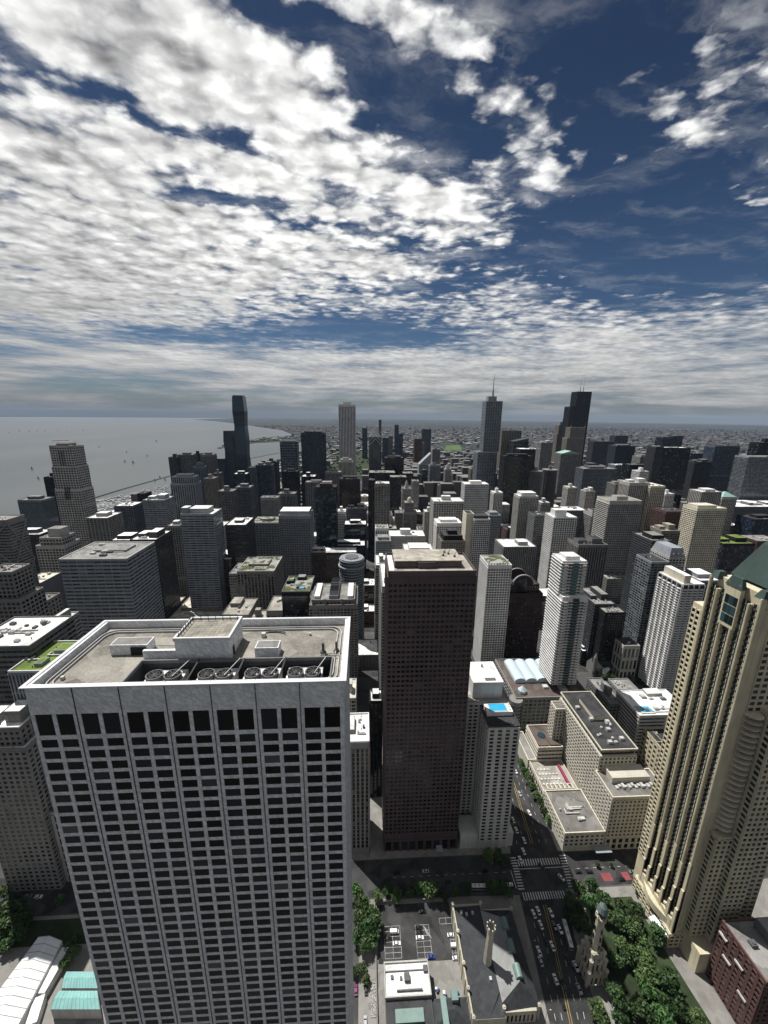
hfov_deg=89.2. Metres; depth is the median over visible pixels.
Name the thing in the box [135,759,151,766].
window
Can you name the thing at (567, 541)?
window
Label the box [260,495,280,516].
hospital slab
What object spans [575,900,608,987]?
water tower
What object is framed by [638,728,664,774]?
building
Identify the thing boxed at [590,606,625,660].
apartment block
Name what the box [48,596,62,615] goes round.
window
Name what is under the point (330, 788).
window
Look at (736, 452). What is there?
window
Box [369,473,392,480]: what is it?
window
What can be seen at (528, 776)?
tree
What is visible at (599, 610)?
window
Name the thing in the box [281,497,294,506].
window
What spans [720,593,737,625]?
bay window
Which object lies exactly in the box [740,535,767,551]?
building
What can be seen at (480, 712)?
window
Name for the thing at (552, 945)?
parked car
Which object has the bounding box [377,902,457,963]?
parking lot
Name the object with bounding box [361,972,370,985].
tree
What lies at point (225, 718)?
window
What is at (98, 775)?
window
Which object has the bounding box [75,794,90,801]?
window
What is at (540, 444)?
window
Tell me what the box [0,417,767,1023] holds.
ground
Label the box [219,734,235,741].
window
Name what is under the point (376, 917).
tree
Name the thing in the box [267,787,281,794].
window
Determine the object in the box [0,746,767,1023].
pavement
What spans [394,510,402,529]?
stone tower
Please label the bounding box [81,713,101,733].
window
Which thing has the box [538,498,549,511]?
apartment tower
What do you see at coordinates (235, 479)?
window
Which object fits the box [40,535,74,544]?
window
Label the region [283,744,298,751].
window
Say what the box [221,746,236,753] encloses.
window
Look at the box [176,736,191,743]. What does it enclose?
window
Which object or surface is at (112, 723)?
window
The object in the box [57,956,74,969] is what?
tree
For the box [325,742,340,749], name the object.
window
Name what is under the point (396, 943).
parked car
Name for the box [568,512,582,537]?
window
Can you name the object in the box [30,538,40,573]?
window
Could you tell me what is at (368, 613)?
window
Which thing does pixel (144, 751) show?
window
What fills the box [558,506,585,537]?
office block
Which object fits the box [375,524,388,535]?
office block
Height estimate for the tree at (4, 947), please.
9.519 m
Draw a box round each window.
[0,521,39,585]
[0,590,48,623]
[0,620,77,702]
[0,744,64,889]
[18,499,59,528]
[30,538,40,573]
[35,714,55,735]
[37,543,80,571]
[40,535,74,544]
[41,740,58,747]
[44,478,60,522]
[44,751,61,758]
[47,762,63,769]
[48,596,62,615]
[49,773,66,780]
[50,447,85,465]
[52,466,91,488]
[52,784,68,791]
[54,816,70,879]
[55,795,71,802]
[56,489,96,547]
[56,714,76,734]
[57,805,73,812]
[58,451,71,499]
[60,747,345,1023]
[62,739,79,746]
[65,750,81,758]
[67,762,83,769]
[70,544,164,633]
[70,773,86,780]
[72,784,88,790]
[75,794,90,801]
[76,623,82,636]
[77,805,93,811]
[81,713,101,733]
[87,514,124,541]
[87,738,103,745]
[89,750,105,757]
[91,761,107,768]
[93,772,109,779]
[96,783,112,789]
[98,793,114,800]
[102,713,121,733]
[107,738,123,745]
[109,749,126,756]
[112,760,128,767]
[114,771,129,778]
[115,504,145,531]
[116,782,131,789]
[118,793,133,799]
[127,712,145,732]
[131,737,147,744]
[133,748,149,755]
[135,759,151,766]
[137,770,153,777]
[139,781,154,788]
[141,792,156,798]
[143,498,176,528]
[148,711,166,731]
[152,736,168,743]
[153,748,169,755]
[155,532,180,618]
[155,759,171,766]
[157,770,173,777]
[159,780,174,787]
[161,791,176,798]
[168,528,189,597]
[169,458,179,476]
[171,485,202,518]
[172,476,198,482]
[172,711,190,731]
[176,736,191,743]
[177,747,193,754]
[179,455,196,472]
[179,758,194,765]
[180,769,196,776]
[181,511,226,611]
[182,780,197,786]
[183,790,198,797]
[193,710,210,730]
[194,469,207,504]
[196,735,211,742]
[197,746,213,753]
[199,757,214,764]
[200,768,215,775]
[201,457,215,475]
[201,779,216,786]
[203,790,217,796]
[204,479,215,507]
[217,710,234,729]
[218,490,239,519]
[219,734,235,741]
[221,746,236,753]
[222,757,237,763]
[223,768,238,774]
[224,560,232,603]
[224,778,239,785]
[225,789,240,795]
[226,521,256,565]
[233,473,250,487]
[237,709,254,729]
[238,489,255,517]
[239,734,255,741]
[240,745,255,752]
[241,756,256,763]
[242,767,257,774]
[243,777,258,784]
[244,788,259,794]
[248,468,257,511]
[255,466,275,516]
[255,524,280,555]
[260,573,274,609]
[261,500,277,516]
[261,708,277,728]
[263,733,278,740]
[264,744,278,751]
[264,755,279,762]
[265,766,280,773]
[266,777,281,783]
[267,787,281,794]
[279,519,311,581]
[280,442,300,493]
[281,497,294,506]
[281,708,297,728]
[282,732,297,739]
[283,476,298,506]
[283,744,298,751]
[284,755,298,761]
[284,765,299,772]
[285,776,300,783]
[286,786,300,793]
[292,556,339,582]
[301,435,324,449]
[302,477,314,506]
[304,707,320,727]
[305,732,320,739]
[306,483,318,531]
[306,743,321,750]
[306,754,321,761]
[307,765,321,771]
[307,775,322,782]
[308,786,322,792]
[310,609,356,677]
[315,487,337,546]
[324,707,339,726]
[325,474,340,508]
[325,731,340,738]
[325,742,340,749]
[326,753,340,760]
[326,764,340,771]
[326,775,340,781]
[327,785,341,791]
[338,514,345,537]
[339,407,354,474]
[339,464,350,474]
[340,481,359,504]
[344,527,365,573]
[346,510,366,551]
[353,829,367,847]
[357,548,364,576]
[360,657,377,666]
[362,428,366,458]
[364,587,372,602]
[364,613,373,623]
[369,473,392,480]
[369,482,374,560]
[371,439,380,469]
[375,487,388,527]
[376,543,390,554]
[382,438,387,463]
[385,459,403,474]
[385,640,470,849]
[388,437,392,455]
[390,478,406,513]
[391,537,424,551]
[394,426,398,454]
[396,514,402,527]
[398,434,402,455]
[402,490,410,508]
[404,514,416,529]
[405,504,413,511]
[412,483,418,507]
[413,440,421,462]
[417,465,428,480]
[421,430,430,456]
[421,471,426,483]
[425,513,428,542]
[428,466,440,480]
[429,502,463,543]
[431,450,439,463]
[433,525,461,548]
[437,540,464,551]
[445,470,450,481]
[459,705,482,814]
[461,485,488,512]
[470,521,489,622]
[472,452,496,487]
[472,712,507,839]
[473,561,508,662]
[479,402,502,451]
[487,488,494,509]
[488,517,500,554]
[489,494,502,513]
[495,663,546,729]
[496,431,520,467]
[496,541,535,576]
[498,456,533,520]
[501,506,509,521]
[504,598,541,657]
[507,1014,533,1021]
[509,441,528,452]
[511,499,537,538]
[514,449,535,469]
[525,729,561,758]
[526,513,544,578]
[534,443,549,466]
[538,514,576,587]
[539,590,586,683]
[547,705,564,740]
[549,560,561,592]
[551,434,560,460]
[553,454,579,496]
[559,420,587,462]
[561,438,583,463]
[561,488,576,505]
[562,705,635,797]
[564,408,588,419]
[565,428,584,436]
[566,541,606,587]
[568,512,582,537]
[570,392,591,406]
[574,468,616,507]
[579,491,594,509]
[579,925,604,983]
[580,513,593,537]
[582,601,593,661]
[586,441,615,464]
[590,776,641,835]
[591,610,613,660]
[592,501,640,572]
[602,579,622,602]
[605,483,617,495]
[606,446,634,466]
[606,838,639,847]
[608,464,621,480]
[609,436,627,442]
[616,697,637,721]
[618,483,646,531]
[620,464,643,479]
[620,534,651,609]
[622,556,650,668]
[631,471,647,479]
[633,879,681,944]
[639,574,703,687]
[639,608,699,856]
[640,488,664,531]
[640,718,664,719]
[640,721,663,722]
[644,447,663,481]
[648,529,678,544]
[648,640,740,906]
[649,510,680,527]
[654,438,673,446]
[658,449,690,508]
[662,496,673,506]
[667,436,682,445]
[678,507,725,572]
[681,462,711,497]
[685,835,731,935]
[687,490,720,505]
[689,455,701,459]
[702,446,739,474]
[707,477,729,491]
[707,713,767,937]
[707,926,762,1023]
[713,545,753,574]
[719,500,735,534]
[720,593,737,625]
[727,457,767,499]
[729,641,767,776]
[732,508,767,521]
[733,516,767,535]
[739,829,767,916]
[747,444,767,454]
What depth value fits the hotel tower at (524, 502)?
780.64 m
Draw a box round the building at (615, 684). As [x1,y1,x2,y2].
[607,678,637,692]
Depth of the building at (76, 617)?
346.44 m
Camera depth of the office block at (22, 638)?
271.22 m
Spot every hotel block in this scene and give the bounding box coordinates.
[281,574,314,616]
[291,547,356,585]
[615,688,671,756]
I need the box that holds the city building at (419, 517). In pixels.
[417,512,422,523]
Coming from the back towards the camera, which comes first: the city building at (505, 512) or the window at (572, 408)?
the window at (572, 408)
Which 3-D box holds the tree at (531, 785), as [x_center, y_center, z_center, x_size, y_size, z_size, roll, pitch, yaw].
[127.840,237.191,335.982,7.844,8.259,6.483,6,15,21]
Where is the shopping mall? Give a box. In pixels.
[494,658,585,730]
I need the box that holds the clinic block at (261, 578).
[237,556,283,609]
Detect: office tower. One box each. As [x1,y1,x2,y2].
[17,495,59,528]
[114,501,146,532]
[137,491,151,500]
[180,505,226,611]
[233,471,250,487]
[280,440,300,493]
[282,469,300,506]
[301,472,316,506]
[305,480,332,531]
[325,469,341,508]
[338,402,355,474]
[340,475,359,508]
[344,519,365,573]
[368,478,374,560]
[369,427,381,469]
[374,481,389,562]
[382,437,387,463]
[384,456,403,474]
[389,475,406,516]
[413,438,421,462]
[417,452,430,482]
[421,469,427,483]
[422,442,423,458]
[428,462,440,480]
[429,495,463,545]
[496,430,521,470]
[497,453,533,522]
[509,438,528,452]
[514,448,535,469]
[534,440,552,469]
[551,422,561,461]
[553,450,579,496]
[561,423,585,466]
[573,466,617,507]
[586,441,615,464]
[605,444,635,466]
[608,463,621,480]
[609,435,627,443]
[631,454,645,462]
[643,445,663,483]
[654,436,673,446]
[658,446,690,508]
[667,435,682,446]
[681,459,711,498]
[683,568,717,600]
[689,453,702,459]
[702,445,739,491]
[727,455,767,499]
[747,439,767,454]
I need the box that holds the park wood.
[222,439,382,474]
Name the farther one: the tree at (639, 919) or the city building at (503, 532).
the city building at (503, 532)
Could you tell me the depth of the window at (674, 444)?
1969.73 m
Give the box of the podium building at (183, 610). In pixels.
[169,597,228,618]
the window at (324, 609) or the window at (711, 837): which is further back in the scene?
the window at (324, 609)
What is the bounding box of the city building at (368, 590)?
[364,578,373,602]
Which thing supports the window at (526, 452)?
in the office tower at (530, 451)
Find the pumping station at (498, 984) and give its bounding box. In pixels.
[451,900,540,1023]
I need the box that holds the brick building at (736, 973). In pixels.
[705,917,767,1023]
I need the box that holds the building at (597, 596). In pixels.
[582,586,615,665]
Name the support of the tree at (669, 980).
on the lawn at (624, 975)
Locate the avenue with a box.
[471,647,592,1023]
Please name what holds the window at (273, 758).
in the marble tower at (197, 770)
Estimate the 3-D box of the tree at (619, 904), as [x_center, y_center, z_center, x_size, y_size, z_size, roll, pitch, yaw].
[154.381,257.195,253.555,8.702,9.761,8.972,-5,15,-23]
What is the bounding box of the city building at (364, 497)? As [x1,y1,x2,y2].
[361,494,367,501]
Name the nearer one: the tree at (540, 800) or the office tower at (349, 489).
the tree at (540, 800)
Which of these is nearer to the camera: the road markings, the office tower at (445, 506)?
the road markings
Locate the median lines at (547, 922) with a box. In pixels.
[514,783,571,1021]
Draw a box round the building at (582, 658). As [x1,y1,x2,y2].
[579,645,586,664]
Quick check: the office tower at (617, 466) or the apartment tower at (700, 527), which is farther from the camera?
the office tower at (617, 466)
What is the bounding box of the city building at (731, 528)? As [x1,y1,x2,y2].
[729,523,734,533]
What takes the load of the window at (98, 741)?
in the marble tower at (197, 770)
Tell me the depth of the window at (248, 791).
83.03 m
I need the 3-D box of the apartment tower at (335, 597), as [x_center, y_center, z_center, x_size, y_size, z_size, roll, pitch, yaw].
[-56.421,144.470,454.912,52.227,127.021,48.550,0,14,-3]
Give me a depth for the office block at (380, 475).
1271.86 m
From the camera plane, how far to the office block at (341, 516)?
806.60 m
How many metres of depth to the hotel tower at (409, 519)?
935.50 m
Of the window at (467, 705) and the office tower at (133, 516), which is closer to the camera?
the window at (467, 705)
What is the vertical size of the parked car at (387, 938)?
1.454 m
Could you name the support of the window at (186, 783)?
in the marble tower at (197, 770)
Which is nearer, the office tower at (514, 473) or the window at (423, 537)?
the window at (423, 537)
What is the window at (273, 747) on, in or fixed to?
in the marble tower at (197, 770)
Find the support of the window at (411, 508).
in the hotel tower at (409, 519)
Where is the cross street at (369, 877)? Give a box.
[0,849,767,914]
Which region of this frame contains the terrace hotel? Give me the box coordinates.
[518,691,653,853]
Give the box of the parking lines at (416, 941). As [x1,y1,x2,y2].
[384,917,455,958]
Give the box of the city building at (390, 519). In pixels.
[389,511,391,524]
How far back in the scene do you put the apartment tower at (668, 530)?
613.75 m
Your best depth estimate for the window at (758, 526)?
882.86 m
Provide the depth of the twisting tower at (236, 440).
1251.92 m
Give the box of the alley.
[358,899,375,1023]
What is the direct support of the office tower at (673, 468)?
on the ground at (366, 685)
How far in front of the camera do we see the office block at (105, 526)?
656.84 m
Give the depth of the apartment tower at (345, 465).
1237.58 m
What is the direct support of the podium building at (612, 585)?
on the ground at (366, 685)
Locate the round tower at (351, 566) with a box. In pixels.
[338,553,364,638]
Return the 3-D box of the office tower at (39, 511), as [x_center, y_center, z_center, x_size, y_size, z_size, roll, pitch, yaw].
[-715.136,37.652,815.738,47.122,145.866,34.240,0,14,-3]
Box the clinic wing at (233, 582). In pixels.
[229,563,242,600]
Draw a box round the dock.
[97,483,165,508]
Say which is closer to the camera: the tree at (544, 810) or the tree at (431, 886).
the tree at (431, 886)
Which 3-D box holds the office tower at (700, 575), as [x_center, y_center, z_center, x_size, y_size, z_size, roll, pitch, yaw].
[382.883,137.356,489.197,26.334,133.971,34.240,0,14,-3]
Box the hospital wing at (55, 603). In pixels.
[45,593,63,615]
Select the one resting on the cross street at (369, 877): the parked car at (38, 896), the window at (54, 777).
the parked car at (38, 896)
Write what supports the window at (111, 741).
in the marble tower at (197, 770)
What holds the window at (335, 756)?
in the marble tower at (197, 770)
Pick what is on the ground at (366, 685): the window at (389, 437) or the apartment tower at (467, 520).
the apartment tower at (467, 520)
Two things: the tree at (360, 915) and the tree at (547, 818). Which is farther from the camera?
the tree at (547, 818)
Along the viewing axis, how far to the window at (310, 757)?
81.70 m
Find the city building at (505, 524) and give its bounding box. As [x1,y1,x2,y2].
[499,523,510,537]
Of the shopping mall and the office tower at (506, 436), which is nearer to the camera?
the shopping mall
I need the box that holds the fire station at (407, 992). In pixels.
[384,959,470,1023]
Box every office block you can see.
[0,616,77,704]
[86,511,124,543]
[110,532,138,541]
[130,528,180,618]
[223,550,233,604]
[225,517,256,566]
[333,539,364,577]
[338,506,345,538]
[346,502,366,553]
[350,678,356,712]
[350,712,369,854]
[369,470,395,480]
[369,688,382,796]
[374,553,384,638]
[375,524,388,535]
[375,534,390,554]
[378,562,384,696]
[389,528,424,552]
[402,471,413,486]
[402,543,432,548]
[422,507,429,542]
[484,510,500,554]
[494,539,536,576]
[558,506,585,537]
[580,508,594,537]
[620,463,643,479]
[713,534,754,574]
[732,514,767,535]
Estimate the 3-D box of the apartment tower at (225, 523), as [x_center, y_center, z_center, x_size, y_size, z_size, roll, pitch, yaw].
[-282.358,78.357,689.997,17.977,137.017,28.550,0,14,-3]
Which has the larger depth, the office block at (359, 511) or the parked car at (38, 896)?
the office block at (359, 511)
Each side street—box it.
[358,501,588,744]
[536,647,641,685]
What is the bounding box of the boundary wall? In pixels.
[374,897,442,1023]
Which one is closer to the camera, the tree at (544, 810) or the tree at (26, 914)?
the tree at (26, 914)
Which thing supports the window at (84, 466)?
in the apartment tower at (75, 498)
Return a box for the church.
[586,653,612,676]
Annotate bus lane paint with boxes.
[600,872,631,880]
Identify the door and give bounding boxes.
[130,647,145,655]
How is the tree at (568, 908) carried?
on the avenue
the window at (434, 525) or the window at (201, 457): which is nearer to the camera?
the window at (434, 525)
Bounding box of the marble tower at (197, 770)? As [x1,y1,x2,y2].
[18,614,353,1023]
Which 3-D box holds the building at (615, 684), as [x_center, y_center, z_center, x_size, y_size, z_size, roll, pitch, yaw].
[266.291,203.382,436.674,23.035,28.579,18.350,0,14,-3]
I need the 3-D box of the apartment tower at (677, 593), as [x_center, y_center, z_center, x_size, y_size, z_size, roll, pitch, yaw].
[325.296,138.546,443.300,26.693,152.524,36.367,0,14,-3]
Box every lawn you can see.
[0,918,86,947]
[250,440,327,443]
[327,451,383,474]
[590,896,710,1023]
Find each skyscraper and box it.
[472,375,502,509]
[559,380,591,464]
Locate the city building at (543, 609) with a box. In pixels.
[541,602,545,616]
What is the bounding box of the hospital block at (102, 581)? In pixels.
[59,541,164,635]
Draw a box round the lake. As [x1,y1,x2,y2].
[0,417,327,514]
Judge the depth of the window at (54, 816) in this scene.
261.32 m
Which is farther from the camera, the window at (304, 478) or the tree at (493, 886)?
the window at (304, 478)
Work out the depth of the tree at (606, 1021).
203.91 m
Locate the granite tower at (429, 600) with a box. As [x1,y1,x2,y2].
[382,548,476,851]
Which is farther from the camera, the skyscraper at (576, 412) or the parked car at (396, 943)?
the skyscraper at (576, 412)
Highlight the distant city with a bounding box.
[130,425,767,511]
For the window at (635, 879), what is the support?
in the stone tower at (701, 866)
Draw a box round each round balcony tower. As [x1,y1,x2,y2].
[528,467,542,498]
[539,466,557,511]
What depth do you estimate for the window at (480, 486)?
889.78 m
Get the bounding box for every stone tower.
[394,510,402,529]
[399,480,411,510]
[411,479,418,508]
[443,464,450,481]
[468,466,472,481]
[632,541,767,972]
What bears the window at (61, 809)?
in the marble tower at (197, 770)
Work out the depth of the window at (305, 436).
1222.59 m
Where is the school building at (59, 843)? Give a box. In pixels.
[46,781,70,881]
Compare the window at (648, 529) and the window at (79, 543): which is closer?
the window at (79, 543)
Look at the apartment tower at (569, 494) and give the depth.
1028.95 m
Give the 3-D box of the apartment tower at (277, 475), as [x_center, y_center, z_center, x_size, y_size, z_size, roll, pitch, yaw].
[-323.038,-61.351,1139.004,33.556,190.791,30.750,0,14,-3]
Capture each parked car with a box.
[34,894,42,898]
[354,984,357,996]
[363,1015,366,1023]
[364,984,367,995]
[384,936,391,941]
[393,941,400,945]
[415,925,421,929]
[415,930,422,934]
[416,935,423,939]
[419,909,425,913]
[427,954,435,959]
[447,933,454,937]
[531,909,536,918]
[535,906,540,915]
[536,946,541,955]
[537,956,543,966]
[538,920,543,929]
[543,936,548,946]
[548,908,553,917]
[549,941,555,950]
[551,920,557,930]
[552,973,558,984]
[557,924,563,933]
[559,997,565,1009]
[560,979,567,990]
[565,954,571,964]
[572,960,579,971]
[575,982,582,994]
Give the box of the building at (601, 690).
[586,677,619,721]
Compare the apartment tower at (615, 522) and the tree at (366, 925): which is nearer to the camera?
the tree at (366, 925)
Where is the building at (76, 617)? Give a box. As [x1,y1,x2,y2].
[55,608,83,639]
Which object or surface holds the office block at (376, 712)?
on the ground at (366, 685)
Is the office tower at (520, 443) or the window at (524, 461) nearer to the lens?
the window at (524, 461)
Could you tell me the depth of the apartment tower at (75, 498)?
707.92 m
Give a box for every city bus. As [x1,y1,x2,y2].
[471,883,485,890]
[561,919,573,950]
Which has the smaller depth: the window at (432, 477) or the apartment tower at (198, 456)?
the apartment tower at (198, 456)
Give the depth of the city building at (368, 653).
499.26 m
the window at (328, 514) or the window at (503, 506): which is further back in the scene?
the window at (503, 506)
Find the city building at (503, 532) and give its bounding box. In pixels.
[501,526,506,538]
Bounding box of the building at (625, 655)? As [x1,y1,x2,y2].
[611,636,639,681]
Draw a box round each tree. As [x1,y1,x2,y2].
[0,884,11,899]
[0,899,17,916]
[0,913,14,940]
[0,938,13,953]
[4,913,19,932]
[5,891,20,901]
[7,919,27,944]
[12,897,29,914]
[13,907,35,926]
[54,894,64,905]
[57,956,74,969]
[61,940,73,950]
[63,944,82,966]
[70,933,81,944]
[352,881,363,896]
[353,908,368,928]
[353,926,362,945]
[353,964,359,976]
[354,893,370,909]
[358,932,370,954]
[358,960,367,973]
[359,915,376,934]
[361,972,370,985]
[367,903,376,917]
[368,929,380,948]
[369,908,382,932]
[372,887,382,901]
[382,883,391,897]
[390,885,401,903]
[405,887,413,897]
[413,881,423,894]
[422,878,440,899]
[440,889,448,901]
[451,886,459,897]
[460,881,470,895]
[482,847,493,863]
[485,876,501,896]
[493,847,502,860]
[497,876,508,893]
[501,855,508,866]
[504,887,513,898]
[517,758,524,765]
[521,767,528,774]
[523,771,533,780]
[528,782,536,789]
[531,790,539,798]
[537,795,543,806]
[540,806,547,815]
[545,813,551,823]
[561,900,576,920]
[564,890,578,903]
[569,910,582,932]
[571,878,587,896]
[574,901,584,914]
[579,914,592,935]
[580,892,598,909]
[584,877,598,892]
[588,996,606,1021]
[596,889,611,903]
[597,1014,610,1023]
[601,674,608,680]
[603,977,627,1013]
[606,947,623,969]
[607,909,613,923]
[608,671,615,677]
[610,1008,629,1023]
[611,908,625,932]
[612,935,627,949]
[614,897,627,914]
[618,941,640,967]
[623,898,638,916]
[625,915,645,939]
[627,674,635,681]
[627,991,655,1023]
[632,912,644,929]
[633,959,654,985]
[635,934,651,952]
[635,974,655,999]
[636,902,645,912]
[637,949,656,966]
[646,920,665,946]
[648,963,660,984]
[650,1002,675,1023]
[654,987,668,1008]
[658,964,682,1001]
[666,995,691,1022]
[685,1006,707,1023]
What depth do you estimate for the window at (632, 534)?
564.06 m
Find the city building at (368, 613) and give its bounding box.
[364,603,373,624]
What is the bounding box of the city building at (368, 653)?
[358,639,377,667]
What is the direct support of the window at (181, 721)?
in the marble tower at (197, 770)
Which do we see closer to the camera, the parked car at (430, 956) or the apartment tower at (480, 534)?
the parked car at (430, 956)
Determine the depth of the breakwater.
1663.12 m
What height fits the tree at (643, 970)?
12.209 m
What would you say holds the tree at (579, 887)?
on the pavement
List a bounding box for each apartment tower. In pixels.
[0,515,39,586]
[28,527,47,573]
[35,526,81,571]
[43,473,61,525]
[49,440,97,547]
[168,454,180,482]
[168,520,189,597]
[170,473,203,519]
[177,452,197,472]
[193,462,207,504]
[195,451,203,461]
[200,452,217,475]
[203,474,219,507]
[214,469,223,488]
[217,485,239,520]
[221,597,258,617]
[223,521,228,549]
[235,483,255,519]
[247,466,259,517]
[255,461,275,516]
[265,458,280,494]
[266,596,282,617]
[278,489,297,508]
[278,507,314,584]
[301,431,326,479]
[309,577,358,695]
[338,457,352,476]
[362,428,366,458]
[379,420,381,435]
[388,435,392,455]
[394,424,398,454]
[398,433,402,455]
[421,429,430,456]
[431,447,439,463]
[432,517,461,548]
[461,480,488,512]
[461,510,473,560]
[470,513,490,623]
[489,488,502,514]
[526,511,547,580]
[537,508,576,587]
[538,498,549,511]
[538,552,587,684]
[560,483,576,505]
[565,535,607,588]
[578,487,594,509]
[591,495,641,573]
[605,480,619,495]
[617,478,649,531]
[619,531,671,611]
[622,554,669,668]
[630,467,648,481]
[638,566,705,693]
[639,482,665,531]
[647,522,679,545]
[650,541,685,570]
[662,489,673,506]
[678,503,726,573]
[686,488,721,505]
[719,491,736,535]
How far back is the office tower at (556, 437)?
2381.80 m
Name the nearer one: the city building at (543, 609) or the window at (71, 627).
the window at (71, 627)
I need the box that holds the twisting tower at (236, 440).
[217,395,250,487]
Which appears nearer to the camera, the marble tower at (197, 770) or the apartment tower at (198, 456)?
the marble tower at (197, 770)
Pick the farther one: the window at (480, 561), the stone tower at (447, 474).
the stone tower at (447, 474)
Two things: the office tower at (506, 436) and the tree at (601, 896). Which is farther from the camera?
the office tower at (506, 436)
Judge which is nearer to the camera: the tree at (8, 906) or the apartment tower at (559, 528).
the tree at (8, 906)
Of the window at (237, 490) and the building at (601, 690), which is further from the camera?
the window at (237, 490)
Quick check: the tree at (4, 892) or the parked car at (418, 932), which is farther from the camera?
the tree at (4, 892)
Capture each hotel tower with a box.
[143,493,176,529]
[315,483,337,546]
[402,497,416,529]
[437,528,464,553]
[472,555,511,662]
[503,568,542,658]
[510,491,538,538]
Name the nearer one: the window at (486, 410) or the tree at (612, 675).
the tree at (612, 675)
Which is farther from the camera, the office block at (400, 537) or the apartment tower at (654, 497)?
the apartment tower at (654, 497)
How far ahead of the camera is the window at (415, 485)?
1144.73 m
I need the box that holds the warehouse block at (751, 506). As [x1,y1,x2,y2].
[732,500,767,522]
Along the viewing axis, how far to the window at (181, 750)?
79.71 m
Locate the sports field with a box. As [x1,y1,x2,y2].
[444,445,461,450]
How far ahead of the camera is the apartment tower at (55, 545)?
529.00 m
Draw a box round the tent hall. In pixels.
[0,936,62,1023]
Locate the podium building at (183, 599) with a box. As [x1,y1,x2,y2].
[180,597,185,604]
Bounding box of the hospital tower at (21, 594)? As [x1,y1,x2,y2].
[0,563,49,623]
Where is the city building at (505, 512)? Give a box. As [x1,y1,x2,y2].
[501,502,509,522]
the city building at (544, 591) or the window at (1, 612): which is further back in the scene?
the city building at (544, 591)
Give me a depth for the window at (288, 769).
82.14 m
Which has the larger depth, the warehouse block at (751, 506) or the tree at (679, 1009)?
the warehouse block at (751, 506)
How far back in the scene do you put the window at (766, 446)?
1211.74 m
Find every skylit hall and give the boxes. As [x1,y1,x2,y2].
[51,991,101,1018]
[61,971,99,997]
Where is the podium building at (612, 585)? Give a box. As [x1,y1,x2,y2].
[602,573,624,602]
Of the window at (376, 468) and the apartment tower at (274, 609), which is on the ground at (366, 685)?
the apartment tower at (274, 609)
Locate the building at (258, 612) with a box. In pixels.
[250,607,266,617]
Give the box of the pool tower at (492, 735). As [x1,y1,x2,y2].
[458,661,519,848]
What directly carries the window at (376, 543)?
in the office block at (383, 543)
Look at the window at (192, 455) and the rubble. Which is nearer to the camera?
the rubble
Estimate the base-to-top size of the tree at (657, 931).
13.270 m
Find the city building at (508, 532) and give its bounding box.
[506,526,510,538]
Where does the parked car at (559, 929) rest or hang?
on the avenue
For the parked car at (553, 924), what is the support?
on the avenue
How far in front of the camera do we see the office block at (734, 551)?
714.74 m
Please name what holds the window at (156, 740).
in the marble tower at (197, 770)
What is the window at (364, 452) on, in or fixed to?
in the apartment tower at (364, 443)
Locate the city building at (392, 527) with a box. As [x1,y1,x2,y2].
[389,525,396,529]
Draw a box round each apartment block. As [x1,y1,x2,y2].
[255,517,280,555]
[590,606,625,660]
[648,507,681,528]
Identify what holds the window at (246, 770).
in the marble tower at (197, 770)
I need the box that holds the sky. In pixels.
[0,0,767,424]
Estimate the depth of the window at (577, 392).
2202.77 m
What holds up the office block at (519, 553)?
on the ground at (366, 685)
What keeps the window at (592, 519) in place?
in the office block at (587, 522)
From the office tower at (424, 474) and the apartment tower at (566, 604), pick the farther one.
the office tower at (424, 474)
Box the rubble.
[371,981,376,1017]
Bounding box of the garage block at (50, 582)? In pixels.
[37,572,67,608]
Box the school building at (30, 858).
[0,699,66,890]
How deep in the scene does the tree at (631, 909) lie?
248.57 m
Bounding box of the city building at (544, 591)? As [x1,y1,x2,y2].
[539,588,547,601]
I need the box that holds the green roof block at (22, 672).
[7,640,78,701]
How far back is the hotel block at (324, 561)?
678.74 m
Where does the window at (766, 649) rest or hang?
in the stone tower at (701, 866)
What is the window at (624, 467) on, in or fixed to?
in the office block at (626, 469)
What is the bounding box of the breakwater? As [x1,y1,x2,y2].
[95,476,168,497]
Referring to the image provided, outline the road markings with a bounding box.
[393,767,634,1019]
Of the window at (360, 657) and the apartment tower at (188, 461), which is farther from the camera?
the apartment tower at (188, 461)
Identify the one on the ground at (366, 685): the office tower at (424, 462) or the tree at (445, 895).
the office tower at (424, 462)
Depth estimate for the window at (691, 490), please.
856.53 m
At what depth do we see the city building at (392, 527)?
931.02 m
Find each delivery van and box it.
[390,928,398,934]
[450,942,455,948]
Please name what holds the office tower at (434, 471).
on the ground at (366, 685)
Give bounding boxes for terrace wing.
[26,994,46,1023]
[37,947,68,996]

